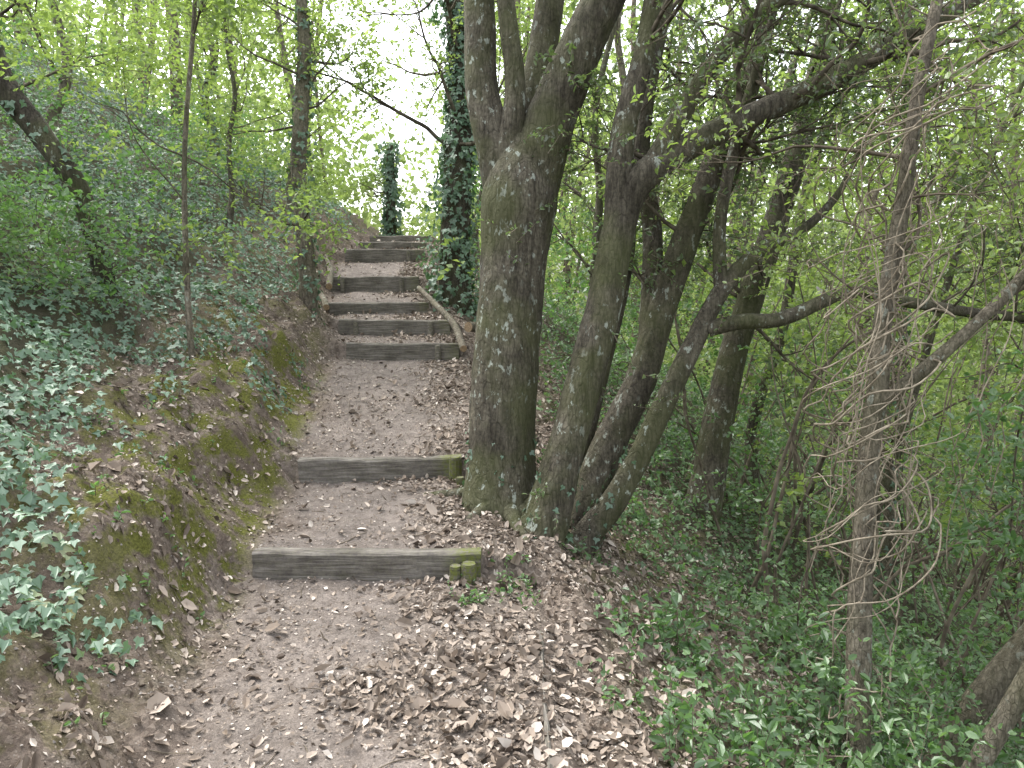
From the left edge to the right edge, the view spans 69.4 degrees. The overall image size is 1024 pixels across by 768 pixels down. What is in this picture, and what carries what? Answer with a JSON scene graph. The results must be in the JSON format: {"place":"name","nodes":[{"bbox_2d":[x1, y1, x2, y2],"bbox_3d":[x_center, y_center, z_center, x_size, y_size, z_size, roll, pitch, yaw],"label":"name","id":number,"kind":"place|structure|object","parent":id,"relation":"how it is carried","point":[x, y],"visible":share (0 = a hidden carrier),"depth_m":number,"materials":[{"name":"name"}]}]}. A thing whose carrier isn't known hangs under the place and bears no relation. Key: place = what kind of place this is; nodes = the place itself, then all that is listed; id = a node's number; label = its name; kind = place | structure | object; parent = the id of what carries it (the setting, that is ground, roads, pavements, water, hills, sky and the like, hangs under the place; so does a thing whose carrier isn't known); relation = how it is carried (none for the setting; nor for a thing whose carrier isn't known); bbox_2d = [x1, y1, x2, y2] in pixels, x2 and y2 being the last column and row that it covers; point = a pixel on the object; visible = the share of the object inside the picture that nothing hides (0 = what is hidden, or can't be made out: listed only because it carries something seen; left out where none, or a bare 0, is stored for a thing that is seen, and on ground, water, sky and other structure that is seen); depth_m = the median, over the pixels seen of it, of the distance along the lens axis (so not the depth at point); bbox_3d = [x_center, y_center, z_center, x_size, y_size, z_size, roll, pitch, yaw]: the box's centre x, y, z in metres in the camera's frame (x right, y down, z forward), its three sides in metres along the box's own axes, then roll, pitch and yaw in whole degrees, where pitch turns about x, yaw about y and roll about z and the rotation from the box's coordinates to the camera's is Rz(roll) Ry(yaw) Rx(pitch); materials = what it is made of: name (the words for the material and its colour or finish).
{"place":"outdoors","nodes":[
{"label":"outdoors","id":0,"kind":"place"},
{"bbox_2d":[0,47,1023,767],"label":"ground","id":1,"kind":"structure","parent":0,"point":[232,449],"depth_m":4.43,"materials":[{"name":"soil"}]},
{"bbox_2d":[45,0,72,139],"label":"woodland tree","id":2,"kind":"object","parent":1,"relation":"on","point":[53,113],"visible":0.39,"depth_m":9.10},
{"bbox_2d":[0,0,214,295],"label":"leaning dark tree","id":3,"kind":"object","parent":1,"relation":"on","point":[20,109],"visible":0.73,"depth_m":5.82,"materials":[{"name":"green plant"}]},
{"bbox_2d":[20,307,320,726],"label":"bank seedlings","id":4,"kind":"object","parent":1,"relation":"on","point":[117,514],"visible":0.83,"depth_m":3.47,"materials":[{"name":"green plant"}]},
{"bbox_2d":[0,0,349,357],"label":"young tree","id":5,"kind":"object","parent":1,"relation":"on","point":[184,227],"visible":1,"depth_m":5.29,"materials":[{"name":"green plant"}]},
{"bbox_2d":[0,40,365,682],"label":"ivy ground cover","id":6,"kind":"object","parent":1,"relation":"on","point":[27,588],"visible":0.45,"depth_m":5.30,"materials":[{"name":"green plant"}]},
{"bbox_2d":[193,1,225,165],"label":"woodland tree","id":7,"kind":"object","parent":1,"relation":"on","point":[217,143],"visible":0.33,"depth_m":11.95,"materials":[{"name":"green plant"}]},
{"bbox_2d":[223,17,236,226],"bbox_3d":[-3.503,-3.579,9.200,0.196,3.548,0.357,4,9,27],"label":"woodland tree","id":8,"kind":"object","parent":1,"relation":"on","point":[230,212],"visible":0.56,"depth_m":9.21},
{"bbox_2d":[123,0,398,323],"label":"ivy clad tree","id":9,"kind":"object","parent":1,"relation":"on","point":[308,280],"visible":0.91,"depth_m":7.97,"materials":[{"name":"green plant"}]},
{"bbox_2d":[274,0,294,215],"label":"woodland tree","id":10,"kind":"object","parent":1,"relation":"on","point":[292,101],"visible":0.3,"depth_m":11.05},
{"bbox_2d":[317,289,329,309],"bbox_3d":[-2.377,-1.079,9.148,0.116,0.303,0.913,-4,9,-26],"label":"edging log","id":11,"kind":"object","parent":1,"relation":"on","point":[324,302],"visible":0.56,"depth_m":8.87,"materials":[{"name":"brown wood"}]},
{"bbox_2d":[324,254,333,288],"bbox_3d":[-2.517,-1.562,10.186,0.120,0.500,1.266,-2,8,-14],"label":"edging log","id":12,"kind":"object","parent":1,"relation":"on","point":[330,277],"visible":0.84,"depth_m":9.97,"materials":[{"name":"brown wood"}]},
{"bbox_2d":[149,236,545,767],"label":"footpath","id":13,"kind":"structure","parent":1,"relation":"on","point":[339,599],"depth_m":3.52,"materials":[{"name":"soil"}]},
{"bbox_2d":[8,293,538,767],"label":"pebbles","id":14,"kind":"object","parent":13,"relation":"on","point":[308,589],"visible":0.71,"depth_m":3.33,"materials":[{"name":"stone"}]},
{"bbox_2d":[252,547,481,584],"bbox_3d":[-0.784,1.076,4.000,1.237,0.359,0.184,0,8,1],"label":"wooden step","id":15,"kind":"object","parent":13,"relation":"on","point":[364,564],"visible":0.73,"depth_m":3.98,"materials":[{"name":"grey wood"}]},
{"bbox_2d":[329,276,418,292],"bbox_3d":[-1.873,-1.261,10.032,1.216,0.405,0.168,0,8,-2],"label":"wooden step","id":16,"kind":"object","parent":13,"relation":"on","point":[393,284],"visible":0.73,"depth_m":10.00,"materials":[{"name":"grey wood"}]},
{"bbox_2d":[329,302,428,315],"bbox_3d":[-1.642,-0.842,9.178,1.219,0.353,0.113,-2,8,-17],"label":"wooden step","id":17,"kind":"object","parent":13,"relation":"on","point":[337,308],"visible":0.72,"depth_m":9.11,"materials":[{"name":"grey wood"}]},
{"bbox_2d":[298,454,464,487],"bbox_3d":[-0.868,0.750,5.301,1.312,0.451,0.331,0,8,0],"label":"wooden step","id":18,"kind":"object","parent":13,"relation":"on","point":[331,470],"visible":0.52,"depth_m":5.29,"materials":[{"name":"grey wood"}]},
{"bbox_2d":[345,249,423,262],"bbox_3d":[-1.956,-1.878,11.371,1.200,0.395,0.167,0,8,0],"label":"wooden step","id":19,"kind":"object","parent":13,"relation":"on","point":[374,255],"visible":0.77,"depth_m":11.31,"materials":[{"name":"grey wood"}]},
{"bbox_2d":[360,241,426,248],"bbox_3d":[-2.003,-2.236,12.507,1.117,0.347,0.176,0,8,-3],"label":"wooden step","id":20,"kind":"object","parent":13,"relation":"on","point":[387,245],"visible":0.55,"depth_m":12.47,"materials":[{"name":"grey wood"}]},
{"bbox_2d":[338,318,450,336],"bbox_3d":[-1.349,-0.554,8.468,1.304,0.379,0.180,1,8,6],"label":"wooden step","id":21,"kind":"object","parent":13,"relation":"on","point":[375,327],"visible":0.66,"depth_m":8.45,"materials":[{"name":"grey wood"}]},
{"bbox_2d":[370,235,427,241],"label":"wooden step","id":22,"kind":"object","parent":13,"relation":"on","point":[403,238],"visible":0.59,"depth_m":13.63,"materials":[{"name":"grey wood"}]},
{"bbox_2d":[346,342,459,361],"bbox_3d":[-1.161,-0.255,7.867,1.208,0.375,0.168,0,8,2],"label":"wooden step","id":23,"kind":"object","parent":13,"relation":"on","point":[400,351],"visible":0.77,"depth_m":7.84,"materials":[{"name":"grey wood"}]},
{"bbox_2d":[417,286,466,351],"bbox_3d":[-0.808,-0.800,8.585,0.155,0.664,2.138,-3,8,-19],"label":"edging log","id":24,"kind":"object","parent":13,"relation":"on","point":[445,314],"visible":1,"depth_m":8.35,"materials":[{"name":"brown wood"}]},
{"bbox_2d":[340,131,435,236],"bbox_3d":[-2.981,-4.385,16.934,1.964,2.749,2.546,6,10,37],"label":"ivy clad tree","id":25,"kind":"object","parent":1,"relation":"on","point":[388,173],"visible":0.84,"depth_m":16.49,"materials":[{"name":"green plant"}]},
{"bbox_2d":[207,0,578,321],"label":"ivy clad tree","id":26,"kind":"object","parent":1,"relation":"on","point":[458,147],"visible":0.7,"depth_m":9.33,"materials":[{"name":"green plant"}]},
{"bbox_2d":[2,327,789,767],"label":"fallen twigs","id":27,"kind":"object","parent":1,"relation":"on","point":[362,579],"visible":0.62,"depth_m":3.60,"materials":[{"name":"brown wood"}]},
{"bbox_2d":[0,229,911,767],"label":"leaf litter","id":28,"kind":"object","parent":1,"relation":"on","point":[456,707],"visible":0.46,"depth_m":3.39,"materials":[{"name":"brown plant"}]},
{"bbox_2d":[464,322,475,331],"bbox_3d":[-0.271,-0.611,8.265,0.133,0.202,0.763,5,9,30],"label":"cut log","id":29,"kind":"object","parent":1,"relation":"on","point":[469,326],"visible":0.2,"depth_m":7.94,"materials":[{"name":"brown wood"}]},
{"bbox_2d":[471,183,481,271],"bbox_3d":[-0.528,-4.242,11.939,0.302,5.348,0.284,0,8,0],"label":"woodland tree","id":30,"kind":"object","parent":1,"relation":"on","point":[477,236],"visible":0.1,"depth_m":12.21,"materials":[{"name":"green plant"}]},
{"bbox_2d":[447,544,541,609],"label":"bramble seedlings","id":31,"kind":"object","parent":1,"relation":"on","point":[475,591],"visible":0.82,"depth_m":3.80,"materials":[{"name":"green plant"}]},
{"bbox_2d":[0,0,1023,514],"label":"distant trees","id":32,"kind":"object","parent":1,"relation":"on","point":[574,202],"visible":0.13,"depth_m":22.71,"materials":[{"name":"green plant"}]},
{"bbox_2d":[0,0,1023,767],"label":"woodland foliage","id":33,"kind":"object","parent":1,"relation":"on","point":[792,442],"visible":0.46,"depth_m":6.76,"materials":[{"name":"green plant"}]},
{"bbox_2d":[539,630,552,767],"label":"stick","id":34,"kind":"object","parent":1,"relation":"on","point":[546,727],"visible":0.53,"depth_m":2.72,"materials":[{"name":"brown wood"}]},
{"bbox_2d":[589,16,618,285],"bbox_3d":[0.840,-1.776,7.064,0.542,4.674,0.271,5,9,31],"label":"woodland tree","id":35,"kind":"object","parent":1,"relation":"on","point":[599,201],"visible":0.26,"depth_m":7.00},
{"bbox_2d":[591,6,626,402],"bbox_3d":[1.093,-2.190,8.371,0.348,5.405,0.775,-5,10,-33],"label":"woodland tree","id":36,"kind":"object","parent":1,"relation":"on","point":[619,53],"visible":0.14,"depth_m":8.05,"materials":[{"name":"brown wood"}]},
{"bbox_2d":[424,0,1023,569],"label":"multi stemmed oak tree","id":37,"kind":"object","parent":1,"relation":"on","point":[580,482],"visible":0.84,"depth_m":4.70,"materials":[{"name":"green plant"}]},
{"bbox_2d":[537,445,910,766],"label":"wild herbs","id":38,"kind":"object","parent":1,"relation":"on","point":[638,695],"visible":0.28,"depth_m":4.64,"materials":[{"name":"green plant"}]},
{"bbox_2d":[465,252,1023,767],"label":"undergrowth plants","id":39,"kind":"object","parent":1,"relation":"on","point":[643,518],"visible":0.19,"depth_m":6.03,"materials":[{"name":"green plant"}]},
{"bbox_2d":[731,0,819,308],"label":"woodland tree","id":40,"kind":"object","parent":1,"relation":"on","point":[790,71],"visible":0.1,"depth_m":10.80,"materials":[{"name":"brown wood"}]},
{"bbox_2d":[612,576,954,767],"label":"nettle plants","id":41,"kind":"object","parent":1,"relation":"on","point":[685,716],"visible":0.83,"depth_m":3.21,"materials":[{"name":"green plant"}]},
{"bbox_2d":[545,0,1023,530],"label":"oak tree","id":42,"kind":"object","parent":1,"relation":"on","point":[713,446],"visible":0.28,"depth_m":6.63,"materials":[{"name":"green plant"}]},
{"bbox_2d":[744,8,885,491],"bbox_3d":[3.649,-1.670,8.648,1.728,6.350,0.275,-1,8,-10],"label":"woodland tree","id":43,"kind":"object","parent":1,"relation":"on","point":[753,423],"visible":0.28,"depth_m":8.71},
{"bbox_2d":[683,537,956,767],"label":"shrub saplings","id":44,"kind":"object","parent":1,"relation":"on","point":[876,749],"visible":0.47,"depth_m":3.71,"materials":[{"name":"green plant"}]},
{"bbox_2d":[628,0,1023,764],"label":"slender tree","id":45,"kind":"object","parent":1,"relation":"on","point":[860,624],"visible":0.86,"depth_m":3.64,"materials":[{"name":"green plant"}]},
{"bbox_2d":[800,0,1023,734],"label":"hanging vines","id":46,"kind":"object","parent":45,"relation":"hanging from","point":[863,395],"visible":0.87,"depth_m":3.62,"materials":[{"name":"beige plant"}]},
{"bbox_2d":[874,0,920,602],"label":"woodland tree","id":47,"kind":"object","parent":1,"relation":"on","point":[890,516],"visible":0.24,"depth_m":7.76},
{"bbox_2d":[878,2,1009,489],"bbox_3d":[5.583,-1.491,9.664,1.844,7.831,0.261,-2,8,-13],"label":"woodland tree","id":48,"kind":"object","parent":1,"relation":"on","point":[934,200],"visible":0.04,"depth_m":9.54,"materials":[{"name":"brown wood"}]},
{"bbox_2d":[877,74,1023,524],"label":"woodland tree","id":49,"kind":"object","parent":1,"relation":"on","point":[885,482],"visible":0.34,"depth_m":6.56,"materials":[{"name":"brown wood"}]},
{"bbox_2d":[903,372,1023,767],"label":"leaning tree","id":50,"kind":"object","parent":1,"relation":"on","point":[990,683],"visible":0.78,"depth_m":3.83,"materials":[{"name":"green plant"}]},
{"bbox_2d":[905,349,1023,767],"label":"leaning tree","id":51,"kind":"object","parent":1,"relation":"on","point":[1008,712],"visible":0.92,"depth_m":3.42,"materials":[{"name":"green plant"}]},
{"bbox_2d":[983,374,1023,588],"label":"woodland tree","id":52,"kind":"object","parent":1,"relation":"on","point":[1015,431],"visible":0.11,"depth_m":11.65,"materials":[{"name":"brown plant"}]},
{"bbox_2d":[0,0,1023,299],"label":"sky","id":53,"kind":"structure","parent":0,"point":[396,94],"materials":[{"name":"white"}]},
{"bbox_2d":[1000,531,1023,621],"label":"woodland tree","id":54,"kind":"object","parent":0,"point":[1014,588],"visible":0.1,"depth_m":9.72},
{"bbox_2d":[1016,607,1023,731],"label":"woodland tree","id":55,"kind":"object","parent":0,"point":[1018,720],"visible":0.06,"depth_m":6.32,"materials":[{"name":"plant"}]}
]}

